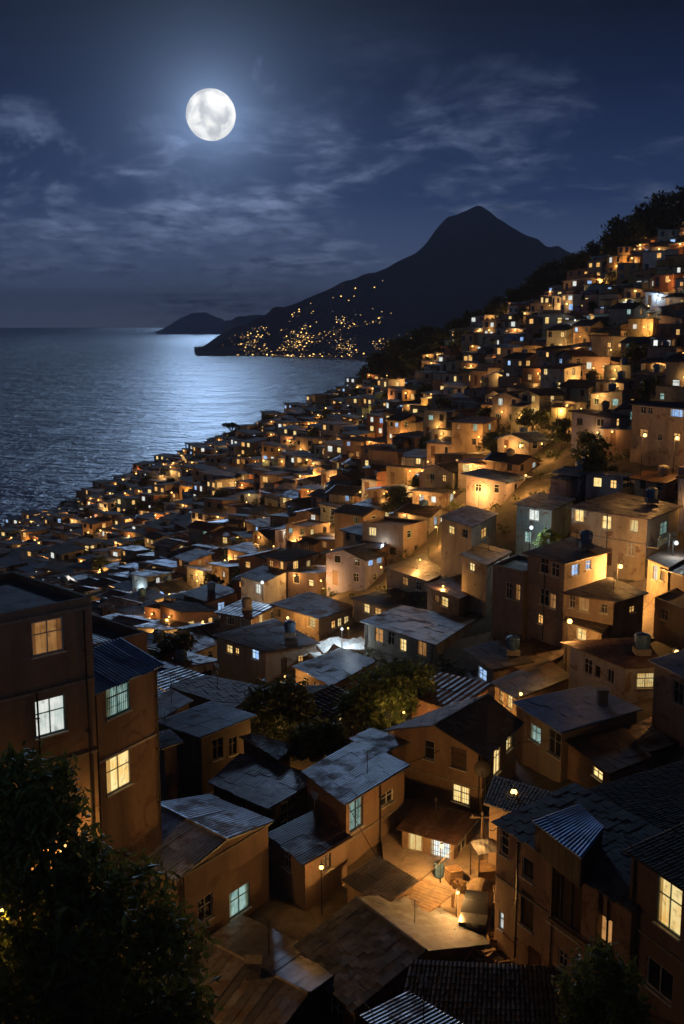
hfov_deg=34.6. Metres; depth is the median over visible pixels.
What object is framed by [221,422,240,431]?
umbrella tree
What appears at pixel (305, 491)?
house
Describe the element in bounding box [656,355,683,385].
house
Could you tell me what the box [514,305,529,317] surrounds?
round tree
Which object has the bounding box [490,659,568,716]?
house
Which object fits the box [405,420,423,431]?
house
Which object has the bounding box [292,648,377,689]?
house
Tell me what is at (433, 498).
window
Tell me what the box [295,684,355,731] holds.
house
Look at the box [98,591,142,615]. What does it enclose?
house
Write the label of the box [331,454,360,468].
house
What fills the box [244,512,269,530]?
house
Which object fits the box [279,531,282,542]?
door
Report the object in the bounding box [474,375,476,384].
door
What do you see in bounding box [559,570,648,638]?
house
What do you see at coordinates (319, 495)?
house
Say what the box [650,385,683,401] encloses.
house
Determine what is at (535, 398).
house
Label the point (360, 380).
round tree
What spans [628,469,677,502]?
house
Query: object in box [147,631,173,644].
house
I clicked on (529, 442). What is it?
house
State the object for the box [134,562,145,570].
house
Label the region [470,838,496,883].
stall
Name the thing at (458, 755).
window
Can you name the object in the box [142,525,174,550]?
house
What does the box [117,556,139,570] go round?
house
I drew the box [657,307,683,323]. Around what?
house
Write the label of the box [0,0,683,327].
sky
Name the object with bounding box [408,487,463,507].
house
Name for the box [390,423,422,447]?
house
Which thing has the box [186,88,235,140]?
moon
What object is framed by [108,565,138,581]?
house
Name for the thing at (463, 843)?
window
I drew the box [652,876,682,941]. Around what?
window
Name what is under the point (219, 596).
house
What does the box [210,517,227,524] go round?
house
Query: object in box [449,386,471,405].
house
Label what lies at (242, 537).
house
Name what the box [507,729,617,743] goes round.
cable
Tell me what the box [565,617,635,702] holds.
cable
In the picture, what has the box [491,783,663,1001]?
row house
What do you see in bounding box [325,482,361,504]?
house
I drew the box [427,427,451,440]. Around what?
house
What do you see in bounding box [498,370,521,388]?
house
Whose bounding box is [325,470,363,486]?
house
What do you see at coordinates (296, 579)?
window
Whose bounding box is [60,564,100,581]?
house
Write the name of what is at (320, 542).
house
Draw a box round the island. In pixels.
[156,312,228,333]
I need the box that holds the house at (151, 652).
[147,643,156,656]
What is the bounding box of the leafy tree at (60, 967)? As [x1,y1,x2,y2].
[0,737,223,1023]
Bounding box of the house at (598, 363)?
[582,356,631,379]
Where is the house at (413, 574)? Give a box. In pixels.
[384,547,440,591]
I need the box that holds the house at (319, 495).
[307,487,328,507]
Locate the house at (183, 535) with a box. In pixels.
[169,521,190,540]
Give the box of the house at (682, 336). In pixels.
[680,332,683,347]
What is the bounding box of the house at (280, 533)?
[269,525,285,547]
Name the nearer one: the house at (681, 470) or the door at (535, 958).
the door at (535, 958)
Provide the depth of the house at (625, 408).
154.90 m
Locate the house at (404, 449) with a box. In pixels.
[384,437,419,451]
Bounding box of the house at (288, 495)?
[276,490,300,512]
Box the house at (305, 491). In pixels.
[297,484,324,497]
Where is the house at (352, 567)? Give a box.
[320,543,388,595]
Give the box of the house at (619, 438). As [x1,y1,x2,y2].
[598,426,630,454]
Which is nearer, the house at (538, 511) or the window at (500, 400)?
the house at (538, 511)
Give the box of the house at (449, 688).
[407,672,492,718]
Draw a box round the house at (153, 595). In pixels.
[121,588,164,601]
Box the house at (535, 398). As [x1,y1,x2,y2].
[509,378,568,432]
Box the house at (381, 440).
[363,436,386,444]
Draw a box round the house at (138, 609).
[118,600,157,616]
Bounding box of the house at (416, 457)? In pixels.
[397,449,426,466]
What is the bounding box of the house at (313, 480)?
[294,475,320,490]
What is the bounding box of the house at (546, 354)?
[531,345,573,366]
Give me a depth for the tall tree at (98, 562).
221.68 m
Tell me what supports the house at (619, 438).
on the hillside
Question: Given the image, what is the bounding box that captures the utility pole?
[470,811,488,859]
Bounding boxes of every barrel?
[434,860,443,878]
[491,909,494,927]
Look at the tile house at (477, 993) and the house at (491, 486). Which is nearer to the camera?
the tile house at (477, 993)
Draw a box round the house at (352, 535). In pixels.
[338,523,361,546]
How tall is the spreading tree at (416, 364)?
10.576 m
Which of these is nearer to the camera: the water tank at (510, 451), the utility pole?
the utility pole
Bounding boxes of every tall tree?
[89,555,109,571]
[226,432,235,436]
[308,446,313,453]
[320,409,330,421]
[333,699,367,735]
[379,339,402,360]
[379,369,388,378]
[401,328,420,347]
[433,338,448,351]
[445,317,460,331]
[529,332,541,341]
[585,369,599,379]
[597,241,616,254]
[605,231,632,253]
[637,375,663,400]
[645,190,676,221]
[663,185,683,229]
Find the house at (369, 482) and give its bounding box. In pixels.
[360,467,382,500]
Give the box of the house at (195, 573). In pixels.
[184,560,211,588]
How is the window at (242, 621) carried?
in the house at (234, 616)
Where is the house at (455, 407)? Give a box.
[439,405,457,409]
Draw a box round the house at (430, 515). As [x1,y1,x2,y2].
[388,503,451,533]
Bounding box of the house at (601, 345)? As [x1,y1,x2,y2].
[589,335,626,355]
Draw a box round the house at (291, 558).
[263,547,319,597]
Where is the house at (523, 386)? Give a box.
[502,374,540,390]
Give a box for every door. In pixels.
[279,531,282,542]
[281,657,286,672]
[333,570,337,584]
[365,482,368,493]
[391,472,394,483]
[426,427,429,437]
[431,446,434,457]
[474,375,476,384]
[494,462,497,469]
[504,439,508,452]
[529,946,541,965]
[566,388,570,399]
[607,548,611,565]
[611,432,615,446]
[648,295,651,304]
[660,329,664,335]
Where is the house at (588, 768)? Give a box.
[564,724,651,788]
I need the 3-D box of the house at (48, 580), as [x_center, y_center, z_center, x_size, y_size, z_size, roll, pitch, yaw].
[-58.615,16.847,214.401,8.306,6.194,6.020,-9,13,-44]
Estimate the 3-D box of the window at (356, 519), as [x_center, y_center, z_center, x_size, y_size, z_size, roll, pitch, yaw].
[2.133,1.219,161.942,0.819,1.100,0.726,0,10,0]
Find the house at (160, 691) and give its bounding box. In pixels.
[158,688,165,695]
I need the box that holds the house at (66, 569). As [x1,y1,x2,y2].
[53,562,78,572]
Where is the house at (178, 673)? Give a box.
[157,666,203,690]
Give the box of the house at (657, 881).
[623,823,683,1023]
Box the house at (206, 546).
[192,536,231,550]
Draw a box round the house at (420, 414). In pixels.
[409,412,423,417]
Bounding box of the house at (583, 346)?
[568,342,590,349]
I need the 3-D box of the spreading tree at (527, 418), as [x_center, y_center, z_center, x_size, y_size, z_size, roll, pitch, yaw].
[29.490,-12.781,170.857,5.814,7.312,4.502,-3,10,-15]
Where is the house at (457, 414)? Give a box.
[446,408,480,426]
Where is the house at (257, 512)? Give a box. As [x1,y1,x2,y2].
[245,505,285,519]
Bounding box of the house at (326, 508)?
[316,493,346,523]
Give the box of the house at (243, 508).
[227,503,256,513]
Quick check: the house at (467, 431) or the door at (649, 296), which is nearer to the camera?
the house at (467, 431)
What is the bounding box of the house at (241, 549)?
[223,542,275,559]
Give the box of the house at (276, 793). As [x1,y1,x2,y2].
[208,747,306,845]
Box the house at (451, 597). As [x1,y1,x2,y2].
[424,574,469,616]
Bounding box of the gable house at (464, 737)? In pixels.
[383,693,523,813]
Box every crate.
[445,864,462,884]
[452,878,465,892]
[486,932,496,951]
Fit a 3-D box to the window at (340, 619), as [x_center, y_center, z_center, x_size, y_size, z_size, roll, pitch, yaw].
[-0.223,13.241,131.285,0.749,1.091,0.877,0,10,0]
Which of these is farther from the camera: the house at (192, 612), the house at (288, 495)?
the house at (288, 495)
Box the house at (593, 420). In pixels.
[568,404,630,454]
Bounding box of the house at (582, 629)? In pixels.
[562,616,609,671]
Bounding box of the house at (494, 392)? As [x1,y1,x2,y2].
[483,385,506,401]
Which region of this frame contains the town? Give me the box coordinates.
[221,280,426,356]
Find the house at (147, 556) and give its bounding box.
[127,551,153,562]
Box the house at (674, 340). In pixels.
[646,328,681,346]
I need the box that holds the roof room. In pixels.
[532,804,604,888]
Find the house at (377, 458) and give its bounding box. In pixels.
[363,449,405,477]
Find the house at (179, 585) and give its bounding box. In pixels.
[145,578,192,599]
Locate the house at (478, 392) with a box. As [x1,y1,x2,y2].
[464,387,497,397]
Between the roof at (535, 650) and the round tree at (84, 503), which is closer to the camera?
the roof at (535, 650)
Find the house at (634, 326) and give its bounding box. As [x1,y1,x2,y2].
[619,311,659,336]
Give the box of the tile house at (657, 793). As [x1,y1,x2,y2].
[588,760,683,830]
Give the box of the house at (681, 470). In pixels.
[676,466,683,503]
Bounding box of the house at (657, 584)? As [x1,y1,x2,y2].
[646,531,683,606]
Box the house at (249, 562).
[231,549,280,600]
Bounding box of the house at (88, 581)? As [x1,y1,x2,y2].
[74,577,97,586]
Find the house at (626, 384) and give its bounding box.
[590,366,633,391]
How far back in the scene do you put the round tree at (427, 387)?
247.35 m
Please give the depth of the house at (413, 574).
134.96 m
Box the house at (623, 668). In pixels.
[560,631,658,703]
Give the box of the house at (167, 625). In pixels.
[132,614,192,633]
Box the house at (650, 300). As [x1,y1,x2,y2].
[640,291,672,311]
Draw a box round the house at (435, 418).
[423,409,454,447]
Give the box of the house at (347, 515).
[331,494,387,548]
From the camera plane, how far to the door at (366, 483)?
187.24 m
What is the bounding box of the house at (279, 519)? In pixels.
[267,512,295,527]
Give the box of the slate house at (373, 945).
[292,895,489,1023]
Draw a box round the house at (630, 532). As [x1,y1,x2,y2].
[566,492,682,580]
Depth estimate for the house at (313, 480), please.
219.27 m
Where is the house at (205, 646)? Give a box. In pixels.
[150,632,216,658]
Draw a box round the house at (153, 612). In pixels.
[144,596,174,618]
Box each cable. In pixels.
[347,970,372,1010]
[348,805,377,857]
[419,816,481,880]
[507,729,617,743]
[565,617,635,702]
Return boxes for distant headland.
[222,314,265,332]
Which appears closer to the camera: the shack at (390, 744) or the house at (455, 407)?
the shack at (390, 744)
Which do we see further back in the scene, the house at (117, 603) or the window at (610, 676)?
the house at (117, 603)
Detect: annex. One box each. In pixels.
[93,637,165,917]
[491,554,527,641]
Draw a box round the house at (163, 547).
[151,536,192,559]
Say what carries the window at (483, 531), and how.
in the house at (466, 528)
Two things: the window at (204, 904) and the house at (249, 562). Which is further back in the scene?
the house at (249, 562)
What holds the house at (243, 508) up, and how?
on the hillside
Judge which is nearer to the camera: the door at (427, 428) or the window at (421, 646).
the window at (421, 646)
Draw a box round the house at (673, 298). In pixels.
[663,293,683,304]
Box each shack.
[158,676,192,731]
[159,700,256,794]
[166,663,260,709]
[239,733,292,766]
[268,790,351,911]
[342,855,418,902]
[350,712,410,776]
[484,775,552,865]
[626,717,679,767]
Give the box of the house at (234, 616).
[214,594,275,632]
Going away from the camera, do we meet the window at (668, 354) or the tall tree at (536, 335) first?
the window at (668, 354)
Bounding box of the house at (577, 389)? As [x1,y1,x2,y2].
[557,373,595,400]
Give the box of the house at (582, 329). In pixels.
[570,320,610,343]
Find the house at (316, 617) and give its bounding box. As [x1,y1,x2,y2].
[270,592,353,640]
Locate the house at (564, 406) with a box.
[546,399,590,428]
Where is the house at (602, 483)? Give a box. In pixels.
[579,471,636,500]
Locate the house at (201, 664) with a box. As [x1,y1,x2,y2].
[153,640,217,675]
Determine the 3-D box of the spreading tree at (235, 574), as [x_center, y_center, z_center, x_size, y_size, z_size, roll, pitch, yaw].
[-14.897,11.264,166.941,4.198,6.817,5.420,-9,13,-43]
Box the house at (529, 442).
[494,431,553,454]
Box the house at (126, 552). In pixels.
[115,540,153,563]
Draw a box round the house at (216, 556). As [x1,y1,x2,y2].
[209,544,227,561]
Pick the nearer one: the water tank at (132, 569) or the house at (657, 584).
the house at (657, 584)
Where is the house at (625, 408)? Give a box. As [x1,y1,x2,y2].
[608,391,665,425]
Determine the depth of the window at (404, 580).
134.04 m
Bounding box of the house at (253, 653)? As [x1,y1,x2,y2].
[212,619,319,683]
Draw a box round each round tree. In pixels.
[58,500,67,506]
[78,533,95,538]
[79,507,89,517]
[80,499,86,506]
[131,501,149,515]
[132,538,144,545]
[138,474,153,485]
[153,496,172,510]
[193,495,210,502]
[200,571,224,585]
[210,489,230,497]
[220,549,227,560]
[257,497,264,506]
[258,413,272,423]
[304,426,320,437]
[350,387,359,395]
[355,374,365,383]
[372,657,416,685]
[380,393,387,398]
[381,485,408,512]
[385,368,396,377]
[396,368,407,377]
[408,323,439,348]
[408,345,430,359]
[414,382,432,397]
[416,435,428,448]
[420,343,433,353]
[430,329,449,343]
[433,396,450,408]
[445,325,456,335]
[447,328,468,350]
[455,352,462,359]
[474,405,491,416]
[475,430,500,451]
[478,302,501,318]
[487,295,500,307]
[495,301,509,314]
[499,287,511,301]
[500,287,524,301]
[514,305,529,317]
[533,258,561,284]
[544,281,555,290]
[545,417,571,450]
[551,934,655,1023]
[553,269,566,284]
[570,429,612,463]
[587,300,597,311]
[603,271,616,284]
[618,220,649,245]
[648,205,683,235]
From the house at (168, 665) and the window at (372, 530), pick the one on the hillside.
the house at (168, 665)
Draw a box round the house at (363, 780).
[302,739,409,866]
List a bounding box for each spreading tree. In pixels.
[165,478,175,482]
[229,566,239,583]
[247,452,261,456]
[358,364,382,378]
[365,351,394,369]
[385,337,414,362]
[404,356,431,370]
[404,366,414,379]
[409,474,418,487]
[462,309,483,321]
[514,407,552,430]
[562,252,586,270]
[578,239,602,254]
[578,251,597,262]
[596,213,657,245]
[619,342,647,363]
[629,211,657,226]
[630,201,669,222]
[630,215,659,236]
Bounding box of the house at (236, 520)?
[224,514,248,528]
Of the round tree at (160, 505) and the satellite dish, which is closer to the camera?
the satellite dish
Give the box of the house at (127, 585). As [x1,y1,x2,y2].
[109,575,132,592]
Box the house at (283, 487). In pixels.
[273,483,296,492]
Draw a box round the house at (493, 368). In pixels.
[482,362,503,376]
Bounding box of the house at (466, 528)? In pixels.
[439,505,498,578]
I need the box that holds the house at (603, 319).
[591,317,609,322]
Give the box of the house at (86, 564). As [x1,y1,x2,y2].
[70,558,96,571]
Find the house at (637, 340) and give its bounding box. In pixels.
[618,336,651,363]
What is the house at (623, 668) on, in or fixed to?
on the hillside
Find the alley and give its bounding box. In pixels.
[381,798,515,963]
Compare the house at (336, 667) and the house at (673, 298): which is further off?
the house at (673, 298)
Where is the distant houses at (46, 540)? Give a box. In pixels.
[0,224,683,572]
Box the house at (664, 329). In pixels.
[656,312,683,336]
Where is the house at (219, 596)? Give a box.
[176,583,240,609]
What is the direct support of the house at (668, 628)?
on the hillside
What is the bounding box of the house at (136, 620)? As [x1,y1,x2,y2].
[111,609,157,627]
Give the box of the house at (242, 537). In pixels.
[230,524,254,544]
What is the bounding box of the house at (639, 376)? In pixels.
[630,369,664,398]
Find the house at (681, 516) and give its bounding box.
[675,473,683,531]
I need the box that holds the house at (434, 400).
[427,388,451,408]
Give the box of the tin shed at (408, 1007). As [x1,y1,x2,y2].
[359,973,462,1023]
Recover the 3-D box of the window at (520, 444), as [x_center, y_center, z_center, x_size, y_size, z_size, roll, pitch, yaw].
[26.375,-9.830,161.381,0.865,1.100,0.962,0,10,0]
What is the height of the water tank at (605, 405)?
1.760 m
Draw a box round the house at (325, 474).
[317,468,342,485]
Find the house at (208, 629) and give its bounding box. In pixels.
[175,614,220,638]
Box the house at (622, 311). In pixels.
[606,302,649,327]
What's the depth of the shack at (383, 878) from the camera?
61.41 m
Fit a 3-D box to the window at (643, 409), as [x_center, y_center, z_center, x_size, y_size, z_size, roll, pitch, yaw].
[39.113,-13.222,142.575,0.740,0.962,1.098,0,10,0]
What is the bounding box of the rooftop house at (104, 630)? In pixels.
[92,614,147,653]
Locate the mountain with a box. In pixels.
[194,206,574,355]
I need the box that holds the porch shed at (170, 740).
[159,709,183,800]
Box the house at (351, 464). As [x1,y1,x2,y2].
[340,458,360,472]
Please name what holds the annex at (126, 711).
on the hillside
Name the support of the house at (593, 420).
on the hillside
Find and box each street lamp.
[319,861,323,913]
[440,841,443,882]
[456,887,458,917]
[510,783,516,793]
[529,524,532,549]
[565,616,571,670]
[617,562,622,579]
[640,432,646,475]
[672,435,678,472]
[672,539,678,555]
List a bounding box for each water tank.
[60,576,67,584]
[99,597,106,603]
[129,567,135,572]
[138,588,145,596]
[153,629,162,641]
[164,576,171,580]
[175,649,186,661]
[207,582,214,590]
[213,617,220,626]
[242,597,251,610]
[284,620,295,637]
[287,506,293,513]
[390,444,396,450]
[397,406,402,412]
[419,499,427,506]
[447,388,453,394]
[505,635,519,655]
[506,448,514,456]
[519,427,527,431]
[551,381,557,387]
[574,460,583,470]
[579,530,593,548]
[600,400,609,409]
[608,383,616,390]
[617,370,625,379]
[621,357,627,364]
[632,632,651,655]
[645,487,658,503]
[652,363,661,372]
[658,465,668,476]
[662,341,669,345]
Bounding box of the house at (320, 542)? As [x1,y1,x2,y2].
[296,532,334,559]
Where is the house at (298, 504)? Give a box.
[282,497,310,511]
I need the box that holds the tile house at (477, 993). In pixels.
[404,959,570,1023]
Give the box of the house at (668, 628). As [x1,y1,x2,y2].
[653,588,683,648]
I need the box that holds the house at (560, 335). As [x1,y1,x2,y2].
[544,318,572,346]
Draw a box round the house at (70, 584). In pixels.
[49,580,78,588]
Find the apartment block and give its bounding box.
[0,571,100,923]
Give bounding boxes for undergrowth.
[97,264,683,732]
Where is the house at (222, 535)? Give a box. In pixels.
[201,526,246,544]
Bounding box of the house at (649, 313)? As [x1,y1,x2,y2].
[604,308,654,316]
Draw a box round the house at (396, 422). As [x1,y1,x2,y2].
[384,413,423,443]
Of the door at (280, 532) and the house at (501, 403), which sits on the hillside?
the house at (501, 403)
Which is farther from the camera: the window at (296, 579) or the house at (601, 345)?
the house at (601, 345)
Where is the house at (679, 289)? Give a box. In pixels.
[672,286,683,292]
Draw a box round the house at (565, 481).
[548,466,599,501]
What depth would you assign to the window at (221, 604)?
158.06 m
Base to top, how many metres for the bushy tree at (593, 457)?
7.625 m
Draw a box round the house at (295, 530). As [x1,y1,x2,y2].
[285,519,329,548]
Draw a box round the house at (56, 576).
[45,565,80,579]
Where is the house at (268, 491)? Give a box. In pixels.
[259,489,274,499]
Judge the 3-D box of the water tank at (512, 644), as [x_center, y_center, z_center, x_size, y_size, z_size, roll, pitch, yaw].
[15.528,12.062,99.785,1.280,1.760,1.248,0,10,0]
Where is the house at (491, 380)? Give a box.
[480,365,503,386]
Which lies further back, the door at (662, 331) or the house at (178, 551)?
the house at (178, 551)
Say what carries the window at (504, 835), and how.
in the row house at (546, 914)
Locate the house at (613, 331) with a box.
[589,318,629,341]
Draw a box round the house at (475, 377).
[468,370,487,387]
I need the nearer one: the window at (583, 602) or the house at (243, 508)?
the window at (583, 602)
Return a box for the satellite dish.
[474,761,490,777]
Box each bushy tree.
[152,628,197,656]
[239,674,322,741]
[284,716,352,762]
[334,658,438,730]
[573,440,618,478]
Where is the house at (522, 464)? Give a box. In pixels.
[476,448,543,474]
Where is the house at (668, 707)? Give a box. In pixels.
[648,650,683,747]
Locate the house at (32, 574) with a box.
[21,572,44,577]
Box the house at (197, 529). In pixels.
[186,520,227,545]
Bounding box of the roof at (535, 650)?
[513,633,563,671]
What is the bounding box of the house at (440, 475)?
[417,461,457,488]
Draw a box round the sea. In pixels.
[0,328,368,525]
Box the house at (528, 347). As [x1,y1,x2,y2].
[520,344,545,352]
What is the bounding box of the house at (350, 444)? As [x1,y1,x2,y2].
[339,430,371,457]
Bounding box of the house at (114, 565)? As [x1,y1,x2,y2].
[101,562,125,570]
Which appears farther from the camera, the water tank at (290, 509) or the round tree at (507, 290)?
the round tree at (507, 290)
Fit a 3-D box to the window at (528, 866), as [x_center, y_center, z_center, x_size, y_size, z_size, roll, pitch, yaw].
[9.100,17.560,53.860,0.699,1.137,0.996,0,10,0]
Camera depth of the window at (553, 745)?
75.58 m
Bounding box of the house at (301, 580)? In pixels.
[285,555,325,597]
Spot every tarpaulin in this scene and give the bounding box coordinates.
[302,646,322,657]
[316,636,363,653]
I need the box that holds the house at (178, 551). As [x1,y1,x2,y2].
[167,546,194,558]
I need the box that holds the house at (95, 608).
[91,596,102,615]
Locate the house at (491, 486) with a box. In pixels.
[460,468,531,508]
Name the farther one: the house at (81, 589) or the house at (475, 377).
the house at (475, 377)
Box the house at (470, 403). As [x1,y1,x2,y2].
[456,397,484,409]
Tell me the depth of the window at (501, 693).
90.26 m
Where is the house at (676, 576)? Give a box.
[659,561,683,591]
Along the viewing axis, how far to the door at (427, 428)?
201.05 m
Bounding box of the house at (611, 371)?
[604,358,640,378]
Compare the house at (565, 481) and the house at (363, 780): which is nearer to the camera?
the house at (363, 780)
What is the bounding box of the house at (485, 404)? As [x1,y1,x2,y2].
[477,400,491,407]
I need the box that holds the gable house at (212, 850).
[141,794,273,944]
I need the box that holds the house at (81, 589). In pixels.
[72,585,97,592]
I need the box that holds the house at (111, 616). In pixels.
[101,605,142,619]
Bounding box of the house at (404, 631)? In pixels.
[360,605,475,664]
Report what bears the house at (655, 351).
on the hillside
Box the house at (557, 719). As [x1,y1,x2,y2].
[512,685,642,782]
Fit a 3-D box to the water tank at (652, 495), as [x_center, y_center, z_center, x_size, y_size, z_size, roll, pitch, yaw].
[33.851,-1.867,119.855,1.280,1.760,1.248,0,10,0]
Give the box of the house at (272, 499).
[261,492,280,506]
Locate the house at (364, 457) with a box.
[357,444,400,474]
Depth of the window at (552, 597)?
103.30 m
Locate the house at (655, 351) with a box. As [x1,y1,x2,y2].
[643,345,683,357]
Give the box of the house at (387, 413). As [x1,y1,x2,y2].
[379,409,410,436]
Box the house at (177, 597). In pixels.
[164,592,183,601]
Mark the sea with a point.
(82, 407)
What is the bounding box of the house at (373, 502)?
[353,497,394,516]
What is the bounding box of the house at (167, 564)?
[141,559,177,574]
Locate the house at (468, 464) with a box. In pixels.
[455,455,487,489]
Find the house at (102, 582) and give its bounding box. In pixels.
[90,577,119,588]
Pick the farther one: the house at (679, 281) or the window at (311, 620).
the house at (679, 281)
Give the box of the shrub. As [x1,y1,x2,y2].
[531,526,564,547]
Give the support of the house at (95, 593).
on the hillside
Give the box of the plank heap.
[462,946,513,963]
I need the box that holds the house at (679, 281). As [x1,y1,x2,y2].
[673,278,683,292]
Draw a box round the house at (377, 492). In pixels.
[365,484,415,501]
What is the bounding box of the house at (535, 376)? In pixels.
[518,367,540,382]
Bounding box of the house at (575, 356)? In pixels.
[555,350,598,366]
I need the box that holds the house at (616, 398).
[587,389,636,409]
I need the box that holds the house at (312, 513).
[293,507,319,520]
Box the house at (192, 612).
[157,593,217,623]
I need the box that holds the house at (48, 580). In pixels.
[44,578,59,582]
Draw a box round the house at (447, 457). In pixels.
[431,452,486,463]
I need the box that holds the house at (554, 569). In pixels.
[522,529,611,648]
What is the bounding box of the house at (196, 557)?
[171,549,214,582]
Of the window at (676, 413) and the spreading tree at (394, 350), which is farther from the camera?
the spreading tree at (394, 350)
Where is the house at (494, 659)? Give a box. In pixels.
[463,632,533,686]
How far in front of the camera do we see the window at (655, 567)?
105.88 m
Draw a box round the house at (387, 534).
[358,516,426,570]
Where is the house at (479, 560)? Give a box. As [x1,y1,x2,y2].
[460,532,511,616]
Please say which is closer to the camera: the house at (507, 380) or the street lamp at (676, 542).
the street lamp at (676, 542)
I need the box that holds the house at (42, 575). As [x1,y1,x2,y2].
[34,571,64,578]
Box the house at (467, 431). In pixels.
[447,409,500,452]
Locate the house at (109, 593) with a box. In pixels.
[98,587,130,598]
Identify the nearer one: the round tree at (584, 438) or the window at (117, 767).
the window at (117, 767)
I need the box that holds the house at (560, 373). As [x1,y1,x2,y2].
[537,357,585,388]
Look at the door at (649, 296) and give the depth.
222.51 m
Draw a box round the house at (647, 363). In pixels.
[637,354,665,370]
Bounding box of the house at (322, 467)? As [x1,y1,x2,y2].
[310,464,332,475]
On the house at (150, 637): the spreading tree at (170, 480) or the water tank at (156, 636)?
the water tank at (156, 636)
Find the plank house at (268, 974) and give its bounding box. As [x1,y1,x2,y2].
[181,915,332,1023]
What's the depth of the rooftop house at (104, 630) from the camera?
61.37 m
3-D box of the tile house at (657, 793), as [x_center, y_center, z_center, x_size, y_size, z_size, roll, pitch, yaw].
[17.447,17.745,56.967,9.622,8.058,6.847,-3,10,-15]
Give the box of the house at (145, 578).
[128,563,174,592]
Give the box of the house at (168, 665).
[157,648,176,672]
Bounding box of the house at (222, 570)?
[207,559,238,585]
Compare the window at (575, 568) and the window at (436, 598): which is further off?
the window at (436, 598)
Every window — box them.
[31,617,66,659]
[34,694,68,740]
[106,682,132,721]
[106,749,133,797]
[197,892,215,926]
[202,670,211,674]
[208,650,212,657]
[212,737,224,762]
[218,602,224,609]
[225,644,232,654]
[226,616,233,625]
[228,736,238,757]
[229,882,252,921]
[234,647,238,655]
[240,618,244,626]
[245,561,249,567]
[250,649,259,661]
[254,583,260,594]
[275,608,280,617]
[280,797,294,825]
[281,850,291,873]
[293,560,298,568]
[293,574,299,583]
[298,655,303,663]
[307,617,315,628]
[308,579,313,586]
[322,541,326,547]
[322,853,333,874]
[331,620,336,629]
[331,996,342,1020]
[334,555,340,563]
[338,618,341,627]
[346,532,349,540]
[349,796,365,834]
[354,516,358,523]
[354,558,359,566]
[354,573,358,582]
[355,535,359,542]
[363,604,369,614]
[369,527,375,535]
[373,607,380,614]
[373,627,382,644]
[381,788,395,809]
[387,631,394,646]
[390,547,395,554]
[391,986,404,998]
[398,638,406,652]
[402,577,407,586]
[407,530,410,538]
[408,833,422,851]
[414,581,421,591]
[416,458,420,464]
[416,641,426,657]
[422,739,434,762]
[430,839,450,858]
[431,496,435,502]
[432,594,438,603]
[440,596,447,608]
[442,474,445,481]
[447,525,454,535]
[449,746,466,772]
[450,783,469,807]
[458,836,465,851]
[461,529,467,538]
[463,464,469,471]
[468,562,474,572]
[475,484,481,491]
[478,665,486,680]
[481,527,487,539]
[494,484,498,493]
[494,747,501,775]
[496,911,503,933]
[497,691,503,704]
[497,829,508,859]
[498,398,502,405]
[504,581,511,599]
[505,694,511,710]
[506,734,513,753]
[507,464,511,470]
[513,584,520,601]
[517,889,533,934]
[518,441,523,448]
[519,856,533,885]
[522,395,527,400]
[523,531,531,543]
[528,509,538,521]
[528,723,540,746]
[532,442,537,448]
[536,612,542,625]
[538,558,548,574]
[538,588,548,607]
[545,870,581,945]
[546,728,560,760]
[548,593,555,610]
[549,562,559,578]
[554,949,567,972]
[568,596,575,609]
[571,563,580,577]
[572,509,583,523]
[574,627,585,640]
[577,418,582,424]
[577,597,588,613]
[582,657,591,676]
[585,560,592,571]
[586,362,591,368]
[590,765,602,783]
[592,665,600,679]
[593,477,601,487]
[594,398,598,404]
[596,418,603,426]
[599,603,607,614]
[600,914,612,947]
[601,515,611,530]
[605,669,613,685]
[610,480,616,488]
[612,398,617,405]
[626,542,635,556]
[628,519,637,533]
[629,605,636,614]
[635,673,653,689]
[639,406,645,413]
[639,429,647,437]
[640,480,645,488]
[643,956,673,1007]
[646,407,652,414]
[651,564,657,581]
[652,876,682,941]
[655,483,661,491]
[656,434,661,441]
[659,520,667,536]
[659,571,664,582]
[659,609,667,622]
[666,352,673,357]
[668,409,683,417]
[670,680,683,707]
[672,379,679,385]
[672,433,679,441]
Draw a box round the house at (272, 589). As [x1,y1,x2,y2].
[238,565,288,611]
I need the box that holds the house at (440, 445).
[424,436,451,465]
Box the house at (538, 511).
[514,486,575,555]
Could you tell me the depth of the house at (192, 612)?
151.65 m
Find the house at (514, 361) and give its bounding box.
[502,352,535,375]
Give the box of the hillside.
[0,289,683,1023]
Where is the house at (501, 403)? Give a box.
[487,387,522,432]
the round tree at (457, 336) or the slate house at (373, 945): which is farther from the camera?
the round tree at (457, 336)
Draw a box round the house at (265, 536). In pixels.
[249,526,279,547]
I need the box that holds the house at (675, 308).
[658,302,683,314]
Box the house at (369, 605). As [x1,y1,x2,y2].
[350,583,417,623]
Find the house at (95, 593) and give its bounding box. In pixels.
[85,587,131,600]
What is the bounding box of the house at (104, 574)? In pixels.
[90,568,125,578]
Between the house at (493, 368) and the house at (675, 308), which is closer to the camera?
the house at (675, 308)
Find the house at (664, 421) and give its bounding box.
[629,402,683,470]
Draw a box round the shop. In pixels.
[396,795,479,859]
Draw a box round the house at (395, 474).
[375,456,423,486]

